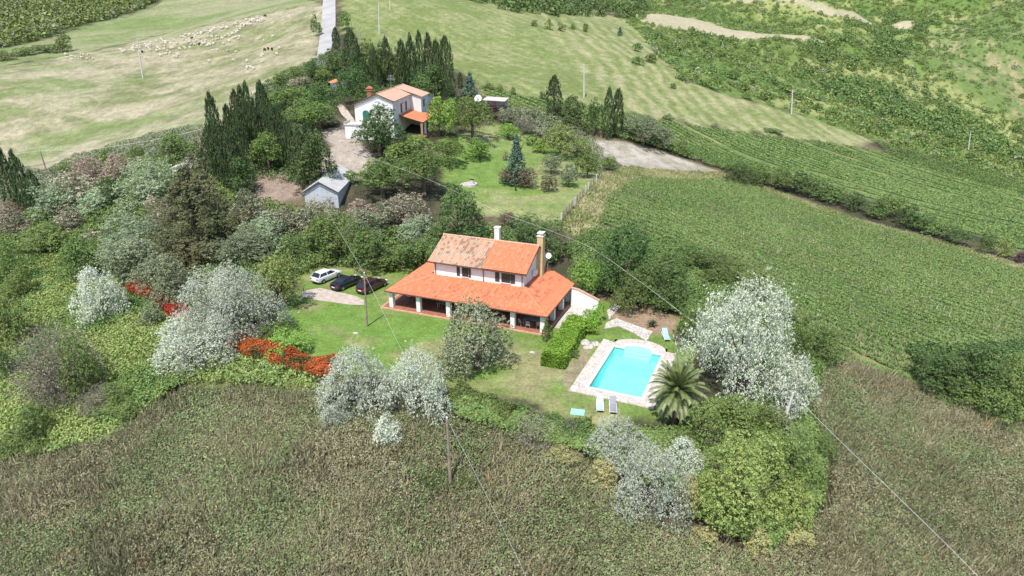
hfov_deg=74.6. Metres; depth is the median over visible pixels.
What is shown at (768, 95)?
broadleaf tree
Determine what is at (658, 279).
broadleaf tree
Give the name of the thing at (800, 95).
shrub
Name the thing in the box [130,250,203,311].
olive tree
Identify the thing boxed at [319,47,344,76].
broadleaf tree
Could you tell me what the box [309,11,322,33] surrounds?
broadleaf tree
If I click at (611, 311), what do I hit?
stone path
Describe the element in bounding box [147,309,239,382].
silver leaved tree
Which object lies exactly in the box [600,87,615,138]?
cypress tree
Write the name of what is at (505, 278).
window
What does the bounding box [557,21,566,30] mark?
shrub
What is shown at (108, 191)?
broadleaf tree
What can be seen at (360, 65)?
broadleaf tree
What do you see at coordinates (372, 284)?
dark estate car
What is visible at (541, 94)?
shrub
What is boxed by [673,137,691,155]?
broadleaf tree
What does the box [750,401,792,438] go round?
shrub
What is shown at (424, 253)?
broadleaf tree
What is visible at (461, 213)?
broadleaf tree
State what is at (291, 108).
broadleaf tree
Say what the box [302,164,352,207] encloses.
shed
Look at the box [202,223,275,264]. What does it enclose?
olive tree
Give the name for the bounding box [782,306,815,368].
shrub
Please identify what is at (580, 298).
garden wall
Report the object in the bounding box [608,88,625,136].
cypress tree
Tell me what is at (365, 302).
utility pole
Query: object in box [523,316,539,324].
table
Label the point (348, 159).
yard
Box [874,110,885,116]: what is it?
broadleaf tree
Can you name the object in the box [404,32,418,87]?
cypress tree
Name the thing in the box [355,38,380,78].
broadleaf tree
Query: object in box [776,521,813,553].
dry shrub
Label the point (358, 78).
broadleaf tree
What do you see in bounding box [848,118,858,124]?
broadleaf tree
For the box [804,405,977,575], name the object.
overhead cable
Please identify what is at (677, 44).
broadleaf tree
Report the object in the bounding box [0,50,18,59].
shrub
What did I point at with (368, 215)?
olive tree
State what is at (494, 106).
plum tree
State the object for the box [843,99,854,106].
shrub
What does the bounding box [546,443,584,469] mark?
dry shrub
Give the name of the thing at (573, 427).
dry shrub
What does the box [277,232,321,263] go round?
broadleaf tree
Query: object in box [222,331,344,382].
red hedge
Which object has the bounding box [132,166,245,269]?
pine tree
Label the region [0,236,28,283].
shrub
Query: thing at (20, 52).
shrub
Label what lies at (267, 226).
acacia tree
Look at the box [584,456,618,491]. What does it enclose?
dry shrub
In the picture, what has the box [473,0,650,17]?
thicket
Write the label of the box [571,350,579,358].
broadleaf tree
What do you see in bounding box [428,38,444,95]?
cypress tree
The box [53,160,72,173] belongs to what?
broadleaf tree
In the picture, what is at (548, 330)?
broadleaf tree
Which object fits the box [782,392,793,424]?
utility pole
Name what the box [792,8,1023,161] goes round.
thicket
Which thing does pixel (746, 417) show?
broadleaf tree
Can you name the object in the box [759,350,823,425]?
silver leaved tree
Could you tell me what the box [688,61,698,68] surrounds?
shrub
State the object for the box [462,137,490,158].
broadleaf tree
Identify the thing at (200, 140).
tamarisk shrub
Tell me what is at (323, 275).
white hatchback
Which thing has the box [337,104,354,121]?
path
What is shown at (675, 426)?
broadleaf tree
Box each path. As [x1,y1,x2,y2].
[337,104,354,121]
[555,306,596,327]
[604,318,652,340]
[607,304,618,318]
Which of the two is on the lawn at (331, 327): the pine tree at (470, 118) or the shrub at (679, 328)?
the shrub at (679, 328)
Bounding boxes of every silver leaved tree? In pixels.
[64,263,136,331]
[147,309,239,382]
[163,252,298,358]
[310,340,397,426]
[319,398,355,428]
[372,412,402,450]
[374,340,455,426]
[584,409,657,479]
[610,439,696,537]
[662,435,706,478]
[674,266,808,419]
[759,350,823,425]
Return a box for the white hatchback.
[310,268,341,283]
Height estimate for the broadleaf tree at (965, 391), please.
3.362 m
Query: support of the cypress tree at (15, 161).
on the ground at (436, 190)
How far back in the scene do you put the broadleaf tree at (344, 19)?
214.48 m
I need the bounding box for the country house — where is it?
[344,75,433,139]
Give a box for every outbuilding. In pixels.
[329,79,344,90]
[427,90,447,101]
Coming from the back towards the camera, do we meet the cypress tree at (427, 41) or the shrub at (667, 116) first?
the shrub at (667, 116)
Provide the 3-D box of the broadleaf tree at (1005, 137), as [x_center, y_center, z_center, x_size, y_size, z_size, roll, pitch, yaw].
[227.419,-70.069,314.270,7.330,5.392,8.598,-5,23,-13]
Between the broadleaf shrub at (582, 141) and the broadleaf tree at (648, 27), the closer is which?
the broadleaf shrub at (582, 141)
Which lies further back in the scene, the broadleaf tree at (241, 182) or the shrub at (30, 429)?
the broadleaf tree at (241, 182)
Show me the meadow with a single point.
(164, 16)
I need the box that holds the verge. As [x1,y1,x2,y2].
[558,167,1023,267]
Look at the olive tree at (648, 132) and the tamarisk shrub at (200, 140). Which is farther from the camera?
the olive tree at (648, 132)
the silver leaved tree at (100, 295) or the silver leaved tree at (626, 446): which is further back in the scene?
the silver leaved tree at (100, 295)
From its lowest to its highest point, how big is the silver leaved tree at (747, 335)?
14.357 m
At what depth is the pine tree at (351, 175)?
114.04 m
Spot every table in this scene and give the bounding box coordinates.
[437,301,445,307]
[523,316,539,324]
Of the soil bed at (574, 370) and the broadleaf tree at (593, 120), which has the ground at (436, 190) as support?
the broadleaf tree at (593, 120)
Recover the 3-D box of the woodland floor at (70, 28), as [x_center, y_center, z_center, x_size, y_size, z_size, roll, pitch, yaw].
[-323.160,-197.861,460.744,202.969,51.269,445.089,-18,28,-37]
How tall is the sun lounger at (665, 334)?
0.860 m
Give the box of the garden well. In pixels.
[460,179,477,186]
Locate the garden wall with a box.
[571,287,599,309]
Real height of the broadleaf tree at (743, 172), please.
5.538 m
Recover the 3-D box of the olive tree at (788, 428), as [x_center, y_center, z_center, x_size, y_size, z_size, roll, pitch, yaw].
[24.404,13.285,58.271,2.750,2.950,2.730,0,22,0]
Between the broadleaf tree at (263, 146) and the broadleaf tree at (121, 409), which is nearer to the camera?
the broadleaf tree at (121, 409)
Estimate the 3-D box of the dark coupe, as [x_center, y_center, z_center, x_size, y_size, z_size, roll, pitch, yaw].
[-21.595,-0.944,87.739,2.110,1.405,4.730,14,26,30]
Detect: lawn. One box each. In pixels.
[268,259,693,421]
[441,123,600,222]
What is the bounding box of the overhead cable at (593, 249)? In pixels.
[372,158,791,392]
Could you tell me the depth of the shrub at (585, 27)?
268.02 m
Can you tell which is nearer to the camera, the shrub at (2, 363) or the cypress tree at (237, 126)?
the shrub at (2, 363)
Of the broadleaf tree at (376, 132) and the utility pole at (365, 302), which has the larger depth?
the broadleaf tree at (376, 132)
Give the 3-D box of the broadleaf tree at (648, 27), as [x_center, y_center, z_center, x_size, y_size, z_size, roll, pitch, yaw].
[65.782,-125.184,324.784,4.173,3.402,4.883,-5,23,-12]
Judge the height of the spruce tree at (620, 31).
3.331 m
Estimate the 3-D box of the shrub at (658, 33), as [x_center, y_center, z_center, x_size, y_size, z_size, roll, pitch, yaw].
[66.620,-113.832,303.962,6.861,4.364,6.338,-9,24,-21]
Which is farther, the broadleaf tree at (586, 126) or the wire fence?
the broadleaf tree at (586, 126)
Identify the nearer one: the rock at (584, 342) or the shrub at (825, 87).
the rock at (584, 342)
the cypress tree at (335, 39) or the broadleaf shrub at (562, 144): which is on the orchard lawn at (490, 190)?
the broadleaf shrub at (562, 144)
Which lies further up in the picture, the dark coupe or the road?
the road
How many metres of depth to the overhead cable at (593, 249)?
81.50 m
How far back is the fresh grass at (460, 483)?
54.97 m
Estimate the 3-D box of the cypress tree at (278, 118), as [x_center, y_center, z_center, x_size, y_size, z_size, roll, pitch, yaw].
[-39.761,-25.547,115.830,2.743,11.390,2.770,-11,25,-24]
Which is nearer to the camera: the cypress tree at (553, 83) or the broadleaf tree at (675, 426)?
the broadleaf tree at (675, 426)
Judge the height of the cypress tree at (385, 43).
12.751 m
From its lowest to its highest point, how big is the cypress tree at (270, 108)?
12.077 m
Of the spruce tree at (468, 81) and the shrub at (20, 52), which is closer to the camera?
the spruce tree at (468, 81)
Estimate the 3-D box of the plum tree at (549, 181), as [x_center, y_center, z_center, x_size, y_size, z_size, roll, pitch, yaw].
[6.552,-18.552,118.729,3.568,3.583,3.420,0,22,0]
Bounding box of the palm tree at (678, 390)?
[647,354,709,422]
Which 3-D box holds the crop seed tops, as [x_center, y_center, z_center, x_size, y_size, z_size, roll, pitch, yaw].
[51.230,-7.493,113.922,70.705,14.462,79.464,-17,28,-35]
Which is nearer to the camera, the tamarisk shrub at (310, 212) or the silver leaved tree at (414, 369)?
the silver leaved tree at (414, 369)
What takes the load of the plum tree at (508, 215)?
on the ground at (436, 190)
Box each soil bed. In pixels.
[559,341,598,393]
[612,305,677,334]
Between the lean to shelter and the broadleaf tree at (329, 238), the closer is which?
the broadleaf tree at (329, 238)
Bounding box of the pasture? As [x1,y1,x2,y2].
[0,4,322,172]
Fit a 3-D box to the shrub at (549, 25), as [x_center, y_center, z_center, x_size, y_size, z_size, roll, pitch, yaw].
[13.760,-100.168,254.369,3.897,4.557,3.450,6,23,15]
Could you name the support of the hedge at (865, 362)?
on the ground at (436, 190)
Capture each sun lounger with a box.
[596,394,603,411]
[609,396,616,413]
[661,328,670,340]
[673,331,681,343]
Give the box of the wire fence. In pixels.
[561,170,601,218]
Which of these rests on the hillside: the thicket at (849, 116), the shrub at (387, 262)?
the thicket at (849, 116)
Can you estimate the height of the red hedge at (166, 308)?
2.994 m
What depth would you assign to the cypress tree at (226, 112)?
120.07 m
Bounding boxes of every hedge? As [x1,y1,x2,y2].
[125,277,198,325]
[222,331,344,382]
[505,402,594,457]
[540,314,588,369]
[840,355,915,380]
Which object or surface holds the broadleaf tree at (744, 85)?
on the hillside
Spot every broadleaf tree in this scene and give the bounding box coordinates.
[13,221,74,251]
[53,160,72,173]
[53,234,107,278]
[63,252,104,279]
[96,147,112,166]
[97,174,126,207]
[101,399,144,422]
[123,144,143,161]
[155,130,201,163]
[225,156,257,194]
[248,128,284,171]
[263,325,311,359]
[270,71,290,84]
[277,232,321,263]
[284,96,315,122]
[284,128,340,187]
[286,66,304,77]
[298,205,372,265]
[304,60,319,81]
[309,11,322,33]
[310,85,336,101]
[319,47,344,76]
[332,64,380,104]
[338,11,351,27]
[345,226,399,274]
[348,50,369,80]
[350,102,408,155]
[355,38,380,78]
[373,41,397,85]
[388,233,439,268]
[392,42,413,84]
[410,63,455,98]
[426,90,454,136]
[431,176,489,239]
[438,97,461,123]
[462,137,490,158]
[495,123,522,138]
[502,208,570,264]
[524,133,539,144]
[531,140,548,152]
[540,318,553,339]
[556,94,586,124]
[567,254,605,294]
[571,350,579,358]
[574,149,602,177]
[577,121,594,133]
[586,97,603,134]
[591,216,656,292]
[598,154,619,169]
[608,269,648,313]
[630,247,689,314]
[631,55,644,63]
[632,42,642,49]
[644,25,652,31]
[660,239,708,268]
[665,424,694,447]
[673,42,681,48]
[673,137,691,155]
[675,70,690,78]
[693,246,755,284]
[699,38,710,46]
[701,77,718,87]
[712,394,759,445]
[721,162,758,183]
[738,81,750,89]
[740,90,753,97]
[748,163,775,185]
[754,382,780,402]
[761,91,776,100]
[761,417,831,493]
[765,166,796,188]
[778,82,792,92]
[788,172,821,194]
[800,321,847,363]
[807,178,837,199]
[808,427,839,458]
[811,102,820,109]
[819,184,848,205]
[840,191,867,211]
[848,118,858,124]
[864,199,890,217]
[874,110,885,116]
[878,187,912,216]
[879,123,894,131]
[892,204,920,227]
[904,345,970,399]
[908,213,942,231]
[921,218,958,237]
[927,371,980,408]
[941,138,960,148]
[941,338,1008,407]
[942,226,974,244]
[971,375,1023,431]
[976,232,998,253]
[978,349,1023,406]
[981,144,996,153]
[995,132,1008,140]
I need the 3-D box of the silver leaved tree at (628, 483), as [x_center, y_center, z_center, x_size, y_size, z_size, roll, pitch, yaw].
[10.676,14.867,51.688,6.523,7.635,6.576,0,22,0]
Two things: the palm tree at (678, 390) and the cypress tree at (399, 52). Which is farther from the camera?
the cypress tree at (399, 52)
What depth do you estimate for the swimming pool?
68.55 m
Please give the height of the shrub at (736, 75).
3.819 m
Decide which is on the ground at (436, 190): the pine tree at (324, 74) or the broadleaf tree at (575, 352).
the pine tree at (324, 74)
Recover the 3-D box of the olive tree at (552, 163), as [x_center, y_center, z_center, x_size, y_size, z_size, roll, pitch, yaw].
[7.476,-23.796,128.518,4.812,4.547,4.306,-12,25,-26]
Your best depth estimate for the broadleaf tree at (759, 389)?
62.90 m
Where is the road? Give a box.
[316,0,335,78]
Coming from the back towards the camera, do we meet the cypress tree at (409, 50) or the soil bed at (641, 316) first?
the cypress tree at (409, 50)
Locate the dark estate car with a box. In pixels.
[355,277,387,293]
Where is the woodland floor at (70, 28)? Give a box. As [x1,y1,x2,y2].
[0,0,150,47]
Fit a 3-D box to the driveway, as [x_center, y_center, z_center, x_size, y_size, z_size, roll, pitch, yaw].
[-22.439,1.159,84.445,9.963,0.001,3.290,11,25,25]
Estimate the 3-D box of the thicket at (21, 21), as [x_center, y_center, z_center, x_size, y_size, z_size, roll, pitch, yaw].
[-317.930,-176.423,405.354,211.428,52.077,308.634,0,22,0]
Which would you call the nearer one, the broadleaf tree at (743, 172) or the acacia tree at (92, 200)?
the acacia tree at (92, 200)
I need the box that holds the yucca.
[646,317,657,326]
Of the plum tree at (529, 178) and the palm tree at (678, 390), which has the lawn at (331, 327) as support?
the palm tree at (678, 390)
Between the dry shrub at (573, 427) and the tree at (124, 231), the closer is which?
the dry shrub at (573, 427)
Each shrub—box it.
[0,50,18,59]
[0,199,22,221]
[0,203,31,236]
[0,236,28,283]
[0,264,38,301]
[0,292,35,348]
[0,349,17,380]
[0,402,55,461]
[2,316,113,413]
[12,45,36,55]
[28,44,59,52]
[48,170,113,216]
[50,31,72,52]
[52,206,85,234]
[53,331,103,407]
[66,153,106,187]
[71,380,123,420]
[78,228,100,243]
[94,381,140,415]
[99,152,133,180]
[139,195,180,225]
[173,151,207,175]
[198,127,206,151]
[222,187,267,229]
[252,245,305,309]
[252,318,300,340]
[256,206,301,239]
[287,76,311,86]
[296,194,325,234]
[311,197,344,234]
[343,198,375,219]
[365,250,415,272]
[370,192,431,224]
[483,81,493,89]
[502,150,508,160]
[509,411,556,451]
[514,115,533,133]
[538,120,579,158]
[539,91,545,98]
[544,17,552,28]
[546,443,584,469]
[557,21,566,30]
[559,418,581,443]
[575,136,592,155]
[581,302,605,327]
[583,22,587,31]
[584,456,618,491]
[585,321,599,334]
[644,53,656,62]
[652,32,665,40]
[659,42,669,48]
[661,113,675,119]
[672,305,702,345]
[674,471,699,522]
[679,396,726,444]
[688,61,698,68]
[688,422,796,539]
[690,525,720,555]
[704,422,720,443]
[705,417,726,455]
[715,49,726,57]
[727,69,740,79]
[727,422,746,435]
[736,266,774,303]
[738,526,773,560]
[748,77,758,83]
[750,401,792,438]
[763,128,788,132]
[768,76,777,84]
[769,290,800,329]
[770,478,815,531]
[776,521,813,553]
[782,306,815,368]
[791,91,806,100]
[820,82,834,91]
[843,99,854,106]
[865,119,875,127]
[895,119,908,126]
[966,151,977,158]
[991,235,1016,256]
[997,157,1008,163]
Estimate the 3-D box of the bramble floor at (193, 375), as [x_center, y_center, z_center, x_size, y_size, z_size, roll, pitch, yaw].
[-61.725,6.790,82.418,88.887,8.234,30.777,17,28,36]
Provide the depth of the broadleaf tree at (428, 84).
158.02 m
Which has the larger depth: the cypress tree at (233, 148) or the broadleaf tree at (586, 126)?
the broadleaf tree at (586, 126)
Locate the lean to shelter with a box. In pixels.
[483,96,508,107]
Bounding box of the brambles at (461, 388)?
[444,380,516,430]
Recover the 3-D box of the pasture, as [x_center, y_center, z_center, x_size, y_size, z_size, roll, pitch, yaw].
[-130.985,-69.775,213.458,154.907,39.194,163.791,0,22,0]
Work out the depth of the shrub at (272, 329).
73.71 m
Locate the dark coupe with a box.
[329,274,362,290]
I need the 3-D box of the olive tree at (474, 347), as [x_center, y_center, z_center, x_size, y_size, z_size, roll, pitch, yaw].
[-4.095,4.505,66.389,8.583,8.407,7.350,-9,24,-21]
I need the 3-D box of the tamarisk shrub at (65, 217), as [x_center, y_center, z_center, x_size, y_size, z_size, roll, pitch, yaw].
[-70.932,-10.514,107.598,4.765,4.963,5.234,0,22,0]
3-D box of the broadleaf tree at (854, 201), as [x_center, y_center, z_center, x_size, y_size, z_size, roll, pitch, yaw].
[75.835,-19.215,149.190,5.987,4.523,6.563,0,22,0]
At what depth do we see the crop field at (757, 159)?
179.63 m
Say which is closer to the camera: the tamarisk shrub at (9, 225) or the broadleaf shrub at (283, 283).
the broadleaf shrub at (283, 283)
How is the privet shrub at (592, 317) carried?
on the lawn at (331, 327)
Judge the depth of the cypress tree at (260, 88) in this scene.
119.57 m
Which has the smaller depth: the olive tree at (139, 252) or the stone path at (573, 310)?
the stone path at (573, 310)
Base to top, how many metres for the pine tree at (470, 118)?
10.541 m
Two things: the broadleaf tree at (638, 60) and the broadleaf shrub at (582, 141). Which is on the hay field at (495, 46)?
the broadleaf tree at (638, 60)
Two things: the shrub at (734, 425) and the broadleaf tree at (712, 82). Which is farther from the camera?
the broadleaf tree at (712, 82)
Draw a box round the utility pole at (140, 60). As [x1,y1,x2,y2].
[137,39,143,78]
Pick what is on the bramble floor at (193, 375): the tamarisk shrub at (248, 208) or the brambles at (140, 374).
the brambles at (140, 374)
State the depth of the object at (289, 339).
69.82 m
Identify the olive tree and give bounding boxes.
[93,229,169,288]
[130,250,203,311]
[134,304,164,327]
[164,269,195,301]
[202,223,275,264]
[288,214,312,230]
[314,113,339,125]
[341,207,390,241]
[431,292,515,381]
[497,107,519,122]
[538,154,562,173]
[557,162,578,186]
[624,113,668,144]
[655,125,674,150]
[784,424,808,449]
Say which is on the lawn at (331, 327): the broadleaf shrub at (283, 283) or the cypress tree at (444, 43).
the broadleaf shrub at (283, 283)
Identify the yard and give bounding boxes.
[255,170,303,201]
[321,127,373,181]
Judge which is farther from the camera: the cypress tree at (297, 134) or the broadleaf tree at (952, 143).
the broadleaf tree at (952, 143)
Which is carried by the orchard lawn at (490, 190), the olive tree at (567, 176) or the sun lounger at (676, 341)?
the olive tree at (567, 176)
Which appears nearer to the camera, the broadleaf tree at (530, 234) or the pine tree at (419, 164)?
the broadleaf tree at (530, 234)
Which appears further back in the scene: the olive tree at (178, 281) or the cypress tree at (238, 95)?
the cypress tree at (238, 95)
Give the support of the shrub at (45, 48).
on the meadow
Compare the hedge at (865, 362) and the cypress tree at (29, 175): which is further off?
the cypress tree at (29, 175)
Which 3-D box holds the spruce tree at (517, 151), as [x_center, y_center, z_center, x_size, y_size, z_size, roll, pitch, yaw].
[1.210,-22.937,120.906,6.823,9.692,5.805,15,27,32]
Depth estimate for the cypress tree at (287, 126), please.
113.39 m
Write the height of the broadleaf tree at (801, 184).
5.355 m
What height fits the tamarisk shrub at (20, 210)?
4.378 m
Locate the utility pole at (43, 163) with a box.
[39,150,47,176]
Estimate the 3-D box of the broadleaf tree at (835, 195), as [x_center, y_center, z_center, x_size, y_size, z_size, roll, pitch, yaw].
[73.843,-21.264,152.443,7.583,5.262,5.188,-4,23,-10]
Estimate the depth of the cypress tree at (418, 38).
160.84 m
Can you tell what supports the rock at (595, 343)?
on the soil bed at (574, 370)
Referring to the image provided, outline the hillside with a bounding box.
[619,0,1023,178]
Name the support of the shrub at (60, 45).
on the meadow
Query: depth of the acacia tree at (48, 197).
113.25 m
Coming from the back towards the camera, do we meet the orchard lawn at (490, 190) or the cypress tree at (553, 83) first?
the cypress tree at (553, 83)
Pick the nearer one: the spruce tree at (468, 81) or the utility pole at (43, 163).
the utility pole at (43, 163)
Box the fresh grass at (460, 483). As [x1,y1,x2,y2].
[416,464,480,494]
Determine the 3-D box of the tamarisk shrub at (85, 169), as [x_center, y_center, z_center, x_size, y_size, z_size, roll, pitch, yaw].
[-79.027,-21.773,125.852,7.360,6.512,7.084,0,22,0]
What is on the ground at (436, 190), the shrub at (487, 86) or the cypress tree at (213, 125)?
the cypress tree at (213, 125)
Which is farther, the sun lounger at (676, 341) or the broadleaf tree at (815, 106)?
the broadleaf tree at (815, 106)
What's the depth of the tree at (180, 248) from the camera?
91.71 m
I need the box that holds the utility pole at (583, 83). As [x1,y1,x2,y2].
[583,68,584,97]
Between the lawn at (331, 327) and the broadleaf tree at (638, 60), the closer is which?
the lawn at (331, 327)
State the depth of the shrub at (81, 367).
68.52 m
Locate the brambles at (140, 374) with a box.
[0,253,281,452]
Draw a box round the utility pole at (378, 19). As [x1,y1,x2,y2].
[378,4,379,33]
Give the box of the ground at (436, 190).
[0,0,1023,575]
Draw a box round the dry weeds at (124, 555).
[0,353,1023,575]
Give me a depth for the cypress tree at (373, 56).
161.74 m
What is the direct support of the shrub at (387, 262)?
on the lawn at (331, 327)
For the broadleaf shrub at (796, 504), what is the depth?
52.38 m
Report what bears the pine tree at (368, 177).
on the ground at (436, 190)
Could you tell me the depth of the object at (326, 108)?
130.64 m
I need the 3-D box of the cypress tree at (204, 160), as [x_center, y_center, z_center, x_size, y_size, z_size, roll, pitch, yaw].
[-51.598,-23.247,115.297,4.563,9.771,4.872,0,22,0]
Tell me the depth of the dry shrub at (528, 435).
56.75 m
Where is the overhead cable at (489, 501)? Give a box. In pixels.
[449,423,525,575]
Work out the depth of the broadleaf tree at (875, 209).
145.01 m
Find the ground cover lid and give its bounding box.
[570,408,584,415]
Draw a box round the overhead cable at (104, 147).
[16,129,199,153]
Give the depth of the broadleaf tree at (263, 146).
113.89 m
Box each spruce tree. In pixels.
[458,72,480,97]
[498,134,534,185]
[617,27,623,34]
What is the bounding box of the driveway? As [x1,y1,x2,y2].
[299,288,363,304]
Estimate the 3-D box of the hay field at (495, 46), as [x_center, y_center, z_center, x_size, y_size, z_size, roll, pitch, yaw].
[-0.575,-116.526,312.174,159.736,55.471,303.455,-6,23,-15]
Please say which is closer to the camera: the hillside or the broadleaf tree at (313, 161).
the broadleaf tree at (313, 161)
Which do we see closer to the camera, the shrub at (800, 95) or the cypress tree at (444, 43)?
the cypress tree at (444, 43)
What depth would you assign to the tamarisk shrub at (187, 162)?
116.07 m
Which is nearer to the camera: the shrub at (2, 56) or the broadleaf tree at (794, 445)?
the broadleaf tree at (794, 445)
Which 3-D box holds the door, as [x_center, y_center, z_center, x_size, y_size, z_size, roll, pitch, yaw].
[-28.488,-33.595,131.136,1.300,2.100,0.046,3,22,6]
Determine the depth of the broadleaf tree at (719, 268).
88.61 m
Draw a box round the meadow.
[0,0,320,65]
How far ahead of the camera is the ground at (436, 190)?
95.26 m
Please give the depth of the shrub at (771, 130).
200.33 m
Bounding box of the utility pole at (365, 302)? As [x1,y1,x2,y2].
[364,272,367,326]
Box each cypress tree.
[0,148,20,208]
[6,147,33,210]
[24,168,46,207]
[197,124,224,173]
[204,90,229,170]
[205,117,231,181]
[214,128,246,189]
[221,101,238,153]
[225,106,254,171]
[228,89,244,144]
[234,84,249,145]
[238,80,256,147]
[248,105,266,165]
[254,79,272,143]
[260,102,285,166]
[273,108,290,166]
[280,116,295,174]
[289,126,308,182]
[300,121,321,179]
[331,27,340,50]
[340,27,364,81]
[369,47,381,87]
[378,35,393,84]
[394,39,409,84]
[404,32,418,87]
[412,29,427,88]
[421,31,435,87]
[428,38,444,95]
[437,35,457,101]
[457,72,462,87]
[543,75,563,115]
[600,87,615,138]
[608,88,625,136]
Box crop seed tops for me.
[604,176,1023,374]
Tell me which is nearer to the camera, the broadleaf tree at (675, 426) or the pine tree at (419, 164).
the broadleaf tree at (675, 426)
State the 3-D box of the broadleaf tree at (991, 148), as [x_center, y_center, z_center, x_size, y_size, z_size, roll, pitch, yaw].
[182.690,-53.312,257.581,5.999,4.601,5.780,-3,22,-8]
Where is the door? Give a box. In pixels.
[363,110,368,120]
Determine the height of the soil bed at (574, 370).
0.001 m
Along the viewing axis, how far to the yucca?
76.38 m
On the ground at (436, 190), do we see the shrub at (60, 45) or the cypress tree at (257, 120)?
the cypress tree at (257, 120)
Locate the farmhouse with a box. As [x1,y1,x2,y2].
[380,226,574,335]
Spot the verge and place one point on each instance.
(583, 207)
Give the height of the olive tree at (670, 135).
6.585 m
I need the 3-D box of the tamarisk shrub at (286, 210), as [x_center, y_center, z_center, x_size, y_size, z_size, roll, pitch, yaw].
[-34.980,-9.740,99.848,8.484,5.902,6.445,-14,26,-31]
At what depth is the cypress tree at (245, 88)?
122.01 m
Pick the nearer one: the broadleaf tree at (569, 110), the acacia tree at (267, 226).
the acacia tree at (267, 226)
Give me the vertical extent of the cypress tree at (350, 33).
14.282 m
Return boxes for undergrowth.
[0,124,206,206]
[0,154,567,332]
[209,49,458,182]
[449,390,829,551]
[498,105,604,168]
[562,225,849,400]
[604,124,767,172]
[875,139,1023,192]
[906,339,1023,422]
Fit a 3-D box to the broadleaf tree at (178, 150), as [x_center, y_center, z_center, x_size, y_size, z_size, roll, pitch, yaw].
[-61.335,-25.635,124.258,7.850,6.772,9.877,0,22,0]
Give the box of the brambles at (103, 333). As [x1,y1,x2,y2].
[0,250,319,459]
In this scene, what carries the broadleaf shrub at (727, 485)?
on the ground at (436, 190)
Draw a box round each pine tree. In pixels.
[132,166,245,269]
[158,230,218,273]
[181,161,230,222]
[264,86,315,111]
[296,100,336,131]
[314,69,332,84]
[342,170,358,183]
[349,153,412,197]
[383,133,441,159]
[395,148,455,194]
[433,137,465,165]
[449,91,496,141]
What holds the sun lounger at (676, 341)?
on the lawn at (331, 327)
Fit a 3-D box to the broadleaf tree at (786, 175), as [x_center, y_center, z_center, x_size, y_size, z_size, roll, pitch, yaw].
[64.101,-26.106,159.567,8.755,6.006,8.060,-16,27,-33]
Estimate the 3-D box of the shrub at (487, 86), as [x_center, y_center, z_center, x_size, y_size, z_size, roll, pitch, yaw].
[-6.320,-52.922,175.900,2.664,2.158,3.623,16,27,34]
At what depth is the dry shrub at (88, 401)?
67.76 m
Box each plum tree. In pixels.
[489,101,498,117]
[498,211,516,228]
[499,166,518,184]
[516,167,538,187]
[539,173,558,192]
[1013,251,1023,262]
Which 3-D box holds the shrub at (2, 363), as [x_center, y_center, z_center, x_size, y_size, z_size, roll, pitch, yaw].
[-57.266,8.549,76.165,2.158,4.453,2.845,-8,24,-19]
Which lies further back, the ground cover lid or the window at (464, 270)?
the window at (464, 270)
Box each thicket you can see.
[0,0,144,46]
[0,0,156,46]
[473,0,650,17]
[610,0,1023,181]
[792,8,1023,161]
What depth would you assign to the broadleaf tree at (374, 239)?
91.29 m
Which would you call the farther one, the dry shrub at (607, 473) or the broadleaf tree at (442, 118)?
the broadleaf tree at (442, 118)
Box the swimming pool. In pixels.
[569,339,675,409]
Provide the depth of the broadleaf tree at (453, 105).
147.28 m
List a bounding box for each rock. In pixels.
[580,339,589,344]
[591,341,599,345]
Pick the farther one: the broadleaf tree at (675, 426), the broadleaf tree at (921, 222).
the broadleaf tree at (921, 222)
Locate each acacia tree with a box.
[24,182,83,219]
[72,186,111,216]
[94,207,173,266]
[109,152,176,216]
[235,209,292,254]
[396,213,433,242]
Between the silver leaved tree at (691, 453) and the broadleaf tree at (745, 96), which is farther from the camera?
the broadleaf tree at (745, 96)
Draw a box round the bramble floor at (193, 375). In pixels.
[0,252,321,458]
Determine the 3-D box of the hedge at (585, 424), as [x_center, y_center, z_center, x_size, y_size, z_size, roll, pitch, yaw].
[3.232,12.148,57.856,7.536,2.874,3.302,8,24,19]
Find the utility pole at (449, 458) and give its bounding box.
[446,417,451,483]
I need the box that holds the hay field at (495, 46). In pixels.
[343,0,873,145]
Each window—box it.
[461,267,468,277]
[500,273,510,283]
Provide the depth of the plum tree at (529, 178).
119.68 m
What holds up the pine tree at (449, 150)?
on the orchard lawn at (490, 190)
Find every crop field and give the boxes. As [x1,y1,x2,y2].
[482,87,1023,251]
[604,181,1023,374]
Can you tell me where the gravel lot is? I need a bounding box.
[592,140,714,171]
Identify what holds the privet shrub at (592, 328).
on the lawn at (331, 327)

